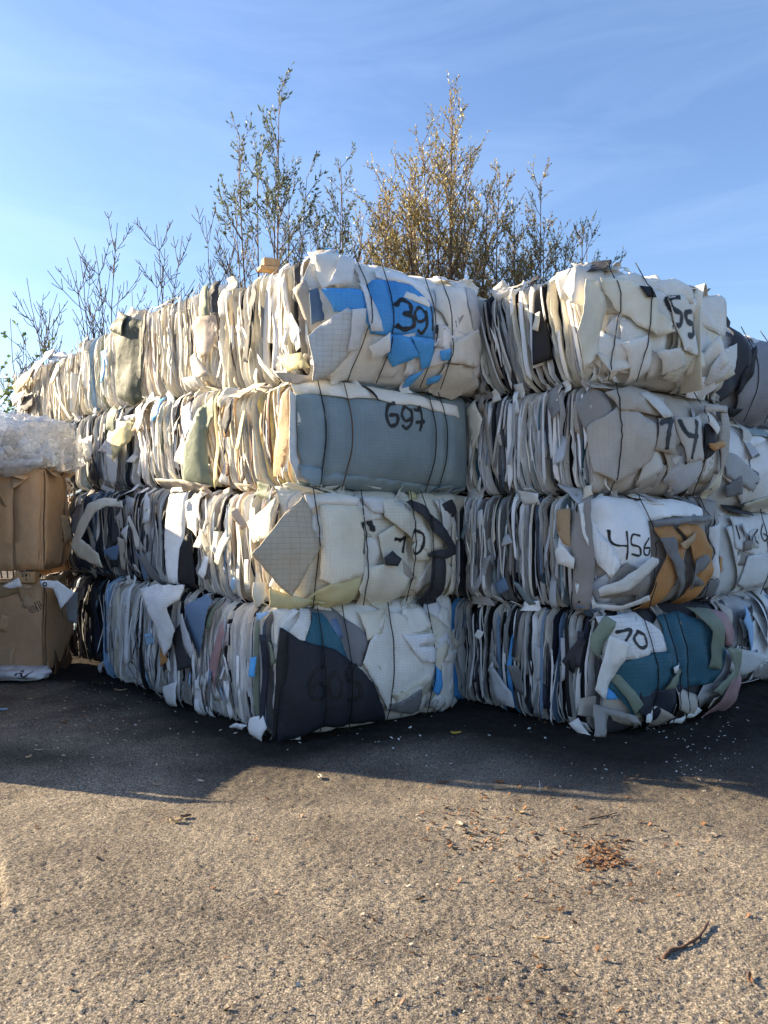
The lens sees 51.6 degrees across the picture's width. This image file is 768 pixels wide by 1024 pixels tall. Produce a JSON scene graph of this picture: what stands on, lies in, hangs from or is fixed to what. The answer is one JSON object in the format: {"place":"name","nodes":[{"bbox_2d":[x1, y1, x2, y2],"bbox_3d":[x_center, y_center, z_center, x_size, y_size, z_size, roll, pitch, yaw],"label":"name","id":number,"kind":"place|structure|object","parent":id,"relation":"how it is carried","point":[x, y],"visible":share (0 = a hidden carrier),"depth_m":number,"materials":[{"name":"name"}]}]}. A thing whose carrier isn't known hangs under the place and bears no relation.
{"place":"outdoors","nodes":[
{"label":"outdoors","id":0,"kind":"place"},
{"bbox_2d":[0,570,14,577],"bbox_3d":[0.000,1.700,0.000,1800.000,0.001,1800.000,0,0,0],"label":"terrain","id":1,"kind":"structure","parent":0,"point":[4,574],"depth_m":21.59,"materials":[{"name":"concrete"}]},
{"bbox_2d":[0,293,57,467],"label":"bare tree","id":2,"kind":"object","parent":1,"relation":"on","point":[30,366],"visible":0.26,"depth_m":13.90,"materials":[{"name":"brown plant"}]},
{"bbox_2d":[12,211,141,358],"bbox_3d":[-4.679,-1.652,13.110,2.676,6.614,1.071,0,0,19],"label":"bare tree","id":3,"kind":"object","parent":1,"relation":"on","point":[110,267],"visible":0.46,"depth_m":12.85,"materials":[{"name":"brown plant"}]},
{"bbox_2d":[12,260,166,491],"bbox_3d":[-4.938,-1.364,13.541,2.527,6.040,0.969,0,0,-15],"label":"bare tree","id":4,"kind":"object","parent":1,"relation":"on","point":[38,330],"visible":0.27,"depth_m":13.36,"materials":[{"name":"brown plant"}]},
{"bbox_2d":[47,217,186,337],"bbox_3d":[-4.157,-1.689,13.355,2.047,6.684,1.891,0,0,19],"label":"bare tree","id":5,"kind":"object","parent":1,"relation":"on","point":[161,293],"visible":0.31,"depth_m":13.22,"materials":[{"name":"brown plant"}]},
{"bbox_2d":[83,233,194,334],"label":"bare tree","id":6,"kind":"object","parent":1,"relation":"on","point":[165,272],"visible":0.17,"depth_m":13.02,"materials":[{"name":"brown plant"}]},
{"bbox_2d":[136,222,256,311],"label":"bare tree","id":7,"kind":"object","parent":1,"relation":"on","point":[209,277],"visible":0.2,"depth_m":13.59,"materials":[{"name":"brown plant"}]},
{"bbox_2d":[191,205,253,294],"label":"bare tree","id":8,"kind":"object","parent":1,"relation":"on","point":[207,241],"visible":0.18,"depth_m":13.63,"materials":[{"name":"brown plant"}]},
{"bbox_2d":[202,62,330,287],"bbox_3d":[-2.094,-3.175,14.026,2.053,9.663,2.671,0,0,-45],"label":"willow tree","id":9,"kind":"object","parent":1,"relation":"on","point":[266,200],"visible":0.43,"depth_m":13.88,"materials":[{"name":"green plant"}]},
{"bbox_2d":[285,142,383,265],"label":"willow tree","id":10,"kind":"object","parent":1,"relation":"on","point":[343,234],"visible":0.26,"depth_m":14.39,"materials":[{"name":"green plant"}]},
{"bbox_2d":[346,164,430,277],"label":"willow tree","id":11,"kind":"object","parent":1,"relation":"on","point":[394,250],"visible":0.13,"depth_m":14.78,"materials":[{"name":"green plant"}]},
{"bbox_2d":[367,146,465,280],"bbox_3d":[0.703,-2.753,15.433,2.501,8.820,2.062,0,0,0],"label":"willow tree","id":12,"kind":"object","parent":1,"relation":"on","point":[426,232],"visible":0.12,"depth_m":15.20,"materials":[{"name":"yellow plant"}]},
{"bbox_2d":[345,70,516,297],"bbox_3d":[0.992,-3.291,15.062,2.875,9.910,3.102,0,0,26],"label":"willow tree","id":13,"kind":"object","parent":1,"relation":"on","point":[447,181],"visible":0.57,"depth_m":14.76,"materials":[{"name":"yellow plant"}]},
{"bbox_2d":[440,159,540,299],"bbox_3d":[2.048,-2.615,15.415,2.786,8.551,2.294,0,0,32],"label":"willow tree","id":14,"kind":"object","parent":1,"relation":"on","point":[495,273],"visible":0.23,"depth_m":15.06,"materials":[{"name":"green plant"}]},
{"bbox_2d":[476,155,585,294],"bbox_3d":[2.765,-2.557,15.067,2.252,8.428,2.202,0,0,0],"label":"willow tree","id":15,"kind":"object","parent":1,"relation":"on","point":[540,248],"visible":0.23,"depth_m":14.94,"materials":[{"name":"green plant"}]},
{"bbox_2d":[528,210,626,283],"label":"willow tree","id":16,"kind":"object","parent":1,"relation":"on","point":[586,241],"visible":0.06,"depth_m":15.00,"materials":[{"name":"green plant"}]},
{"bbox_2d":[0,653,767,1023],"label":"ground","id":17,"kind":"structure","parent":0,"point":[52,931],"depth_m":3.69,"materials":[{"name":"grey asphalt"}]},
{"bbox_2d":[0,665,52,680],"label":"white sack","id":18,"kind":"object","parent":17,"relation":"on","point":[20,673],"visible":1,"depth_m":7.67,"materials":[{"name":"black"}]},
{"bbox_2d":[0,319,58,577],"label":"leafy shrub","id":19,"kind":"object","parent":17,"relation":"on","point":[8,380],"visible":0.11,"depth_m":12.36,"materials":[{"name":"green plant"}]},
{"bbox_2d":[0,570,73,673],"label":"cardboard bale","id":20,"kind":"object","parent":17,"relation":"on","point":[36,627],"visible":0.85,"depth_m":7.91,"materials":[{"name":"cardboard"}]},
{"bbox_2d":[4,578,21,588],"bbox_3d":[-3.663,0.701,7.817,0.202,0.111,0.011,0,0,-2],"label":"white cloth","id":21,"kind":"object","parent":20,"relation":"on","point":[15,583],"visible":1,"depth_m":7.81,"materials":[{"name":"white fabric"}]},
{"bbox_2d":[0,571,39,582],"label":"pallet block","id":22,"kind":"object","parent":20,"relation":"on","point":[28,576],"depth_m":7.87,"materials":[{"name":"brown wood"}]},
{"bbox_2d":[0,464,76,574],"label":"cardboard bale","id":23,"kind":"object","parent":20,"relation":"on","point":[35,531],"visible":0.94,"depth_m":7.93},
{"bbox_2d":[0,409,85,478],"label":"plastic film heap","id":24,"kind":"object","parent":23,"relation":"on","point":[38,444],"visible":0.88,"depth_m":8.04,"materials":[{"name":"white"}]},
{"bbox_2d":[40,580,73,608],"bbox_3d":[-3.213,0.814,7.804,0.338,0.284,0.014,0,0,-2],"label":"white sheet","id":25,"kind":"object","parent":20,"relation":"hanging from","point":[63,594],"visible":1,"depth_m":7.80,"materials":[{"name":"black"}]},
{"bbox_2d":[66,592,77,623],"bbox_3d":[-3.350,1.026,8.502,0.146,0.340,0.016,0,0,0],"label":"grey board","id":26,"kind":"object","parent":20,"relation":"on","point":[72,608],"visible":0.81,"depth_m":8.50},
{"bbox_2d":[16,570,133,661],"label":"sheeting bale","id":27,"kind":"object","parent":17,"relation":"on","point":[89,588],"visible":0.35,"depth_m":8.62,"materials":[{"name":"plastic"}]},
{"bbox_2d":[47,487,137,579],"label":"sheeting bale","id":28,"kind":"object","parent":27,"relation":"on","point":[95,516],"visible":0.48,"depth_m":8.07,"materials":[{"name":"plastic"}]},
{"bbox_2d":[58,402,217,492],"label":"sheeting bale","id":29,"kind":"object","parent":28,"relation":"on","point":[110,445],"visible":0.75,"depth_m":8.25,"materials":[{"name":"plastic"}]},
{"bbox_2d":[10,349,87,430],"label":"sheeting bale","id":30,"kind":"object","parent":29,"relation":"on","point":[50,390],"visible":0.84,"depth_m":9.84},
{"bbox_2d":[75,306,150,415],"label":"sheeting bale","id":31,"kind":"object","parent":29,"relation":"on","point":[110,368],"visible":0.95,"depth_m":8.41},
{"bbox_2d":[97,575,223,706],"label":"sheeting bale","id":32,"kind":"object","parent":17,"relation":"on","point":[143,645],"visible":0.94,"depth_m":7.07},
{"bbox_2d":[117,484,241,591],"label":"sheeting bale","id":33,"kind":"object","parent":32,"relation":"on","point":[158,532],"visible":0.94,"depth_m":7.10,"materials":[{"name":"plastic"}]},
{"bbox_2d":[131,389,230,492],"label":"sheeting bale","id":34,"kind":"object","parent":33,"relation":"on","point":[176,438],"visible":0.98,"depth_m":7.08},
{"bbox_2d":[141,280,230,403],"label":"sheeting bale","id":35,"kind":"object","parent":34,"relation":"on","point":[179,340],"visible":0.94,"depth_m":7.27},
{"bbox_2d":[169,816,182,821],"bbox_3d":[-1.106,1.636,4.220,0.072,0.023,0.038,0,0,-11],"label":"fallen leaf","id":36,"kind":"object","parent":17,"relation":"on","point":[175,819],"visible":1,"depth_m":4.23,"materials":[{"name":"beige plant"}]},
{"bbox_2d":[180,592,460,741],"bbox_3d":[-0.482,1.157,6.546,2.037,1.104,1.544,0,0,-34],"label":"sheeting bale","id":37,"kind":"object","parent":17,"relation":"on","point":[281,674],"visible":0.98,"depth_m":5.97,"materials":[{"name":"plastic"}]},
{"bbox_2d":[193,481,468,610],"bbox_3d":[-0.341,0.286,6.634,2.197,1.044,1.486,0,0,-32],"label":"sheeting bale","id":38,"kind":"object","parent":37,"relation":"on","point":[285,547],"visible":1,"depth_m":6.01,"materials":[{"name":"plastic"}]},
{"bbox_2d":[211,373,466,495],"bbox_3d":[-0.358,-0.562,6.669,1.895,0.956,1.478,0,0,-35],"label":"sheeting bale","id":39,"kind":"object","parent":38,"relation":"on","point":[305,434],"visible":0.98,"depth_m":6.09,"materials":[{"name":"plastic sheeting"},{"name":"plastic foam"}]},
{"bbox_2d":[215,248,482,399],"bbox_3d":[-0.274,-1.445,6.761,1.932,1.089,1.792,0,0,-39],"label":"sheeting bale","id":40,"kind":"object","parent":39,"relation":"on","point":[334,316],"visible":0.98,"depth_m":6.10,"materials":[{"name":"plastic"}]},
{"bbox_2d":[257,257,279,273],"bbox_3d":[-0.958,-2.052,6.598,0.172,0.107,0.130,0,0,-26],"label":"timber offcut","id":41,"kind":"object","parent":40,"relation":"on","point":[270,265],"visible":0.96,"depth_m":6.57,"materials":[{"name":"brown wood"}]},
{"bbox_2d":[3,680,750,1022],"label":"leaf dust","id":42,"kind":"object","parent":17,"relation":"on","point":[593,882],"visible":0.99,"depth_m":3.79,"materials":[{"name":"brown plant"}]},
{"bbox_2d":[10,681,744,1013],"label":"pale chips","id":43,"kind":"object","parent":17,"relation":"on","point":[396,994],"visible":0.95,"depth_m":3.49,"materials":[{"name":"beige plant"}]},
{"bbox_2d":[31,756,733,1018],"bbox_3d":[0.143,1.642,3.953,3.927,0.029,2.745,0,0,0],"label":"dark grit","id":44,"kind":"object","parent":17,"relation":"on","point":[407,1004],"visible":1,"depth_m":3.11,"materials":[{"name":"black gravel"}]},
{"bbox_2d":[134,707,748,747],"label":"sheet crumbs","id":45,"kind":"object","parent":17,"relation":"on","point":[420,735],"visible":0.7,"depth_m":5.95,"materials":[{"name":"white plastic"}]},
{"bbox_2d":[449,594,492,699],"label":"sheeting bale","id":46,"kind":"object","parent":17,"relation":"on","point":[460,658],"visible":0.06,"depth_m":6.93,"materials":[{"name":"plastic"}]},
{"bbox_2d":[449,506,470,598],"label":"sheeting bale","id":47,"kind":"object","parent":46,"relation":"on","point":[459,594],"depth_m":7.02,"materials":[{"name":"plastic"}]},
{"bbox_2d":[458,402,562,497],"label":"sheeting bale","id":48,"kind":"object","parent":47,"relation":"on","point":[464,493],"depth_m":7.78,"materials":[{"name":"plastic"}]},
{"bbox_2d":[459,396,490,402],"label":"sheeting bale","id":49,"kind":"object","parent":48,"relation":"on","point":[466,399],"depth_m":7.04},
{"bbox_2d":[534,935,550,938],"bbox_3d":[0.612,1.640,3.060,0.066,0.014,0.021,0,0,0],"label":"fallen leaf","id":50,"kind":"object","parent":17,"relation":"on","point":[543,937],"visible":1,"depth_m":3.06,"materials":[{"name":"beige plant"}]},
{"bbox_2d":[426,717,752,794],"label":"plastic crumbs","id":51,"kind":"object","parent":17,"relation":"on","point":[666,761],"visible":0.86,"depth_m":5.27,"materials":[{"name":"white plastic"}]},
{"bbox_2d":[462,592,742,736],"bbox_3d":[1.863,1.181,6.675,1.929,1.023,1.600,0,0,-33],"label":"sheeting bale","id":52,"kind":"object","parent":17,"relation":"on","point":[608,671],"visible":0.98,"depth_m":6.13,"materials":[{"name":"plastic"}]},
{"bbox_2d":[454,484,723,618],"bbox_3d":[1.847,0.320,6.759,2.030,1.065,1.679,0,0,-37],"label":"sheeting bale","id":53,"kind":"object","parent":52,"relation":"on","point":[589,555],"visible":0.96,"depth_m":6.14,"materials":[{"name":"plastic"}]},
{"bbox_2d":[465,379,729,499],"bbox_3d":[1.823,-0.568,6.791,1.864,1.009,1.705,0,0,-38],"label":"sheeting bale","id":54,"kind":"object","parent":53,"relation":"on","point":[593,438],"visible":0.96,"depth_m":6.17,"materials":[{"name":"plastic"}]},
{"bbox_2d":[473,260,736,400],"bbox_3d":[1.821,-1.401,6.808,1.890,1.016,1.827,0,0,-33],"label":"sheeting bale","id":55,"kind":"object","parent":54,"relation":"on","point":[604,322],"visible":0.91,"depth_m":6.12,"materials":[{"name":"plastic"}]},
{"bbox_2d":[588,812,616,819],"bbox_3d":[1.188,1.646,4.294,0.188,0.016,0.016,0,0,-22],"label":"twig","id":56,"kind":"object","parent":17,"relation":"on","point":[601,816],"visible":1,"depth_m":4.28,"materials":[{"name":"wood"}]},
{"bbox_2d":[662,920,709,958],"bbox_3d":[1.173,1.643,3.044,0.360,0.024,0.041,0,0,-40],"label":"twig","id":57,"kind":"object","parent":17,"relation":"on","point":[673,949],"visible":1,"depth_m":3.00,"materials":[{"name":"brown wood"}]},
{"bbox_2d":[704,588,767,683],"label":"sheeting bale","id":58,"kind":"object","parent":17,"relation":"on","point":[750,618],"visible":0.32,"depth_m":7.45,"materials":[{"name":"plastic"}]},
{"bbox_2d":[714,504,767,596],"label":"sheeting bale","id":59,"kind":"object","parent":58,"relation":"on","point":[744,543],"visible":0.29,"depth_m":7.40,"materials":[{"name":"white plastic"}]},
{"bbox_2d":[709,418,767,515],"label":"sheeting bale","id":60,"kind":"object","parent":59,"relation":"on","point":[744,484],"visible":0.2,"depth_m":7.36,"materials":[{"name":"plastic"}]},
{"bbox_2d":[710,317,767,428],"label":"sheeting bale","id":61,"kind":"object","parent":60,"relation":"on","point":[742,392],"visible":0.23,"depth_m":7.30,"materials":[{"name":"plastic"}]},
{"bbox_2d":[748,971,752,982],"bbox_3d":[1.289,1.640,2.795,0.018,0.014,0.071,0,0,19],"label":"fallen leaf","id":62,"kind":"object","parent":17,"relation":"on","point":[750,978],"visible":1,"depth_m":2.80,"materials":[{"name":"brown plant"}]},
{"bbox_2d":[0,0,767,497],"label":"sky","id":63,"kind":"structure","parent":0,"point":[650,116],"materials":[{"name":"blue"}]}
]}

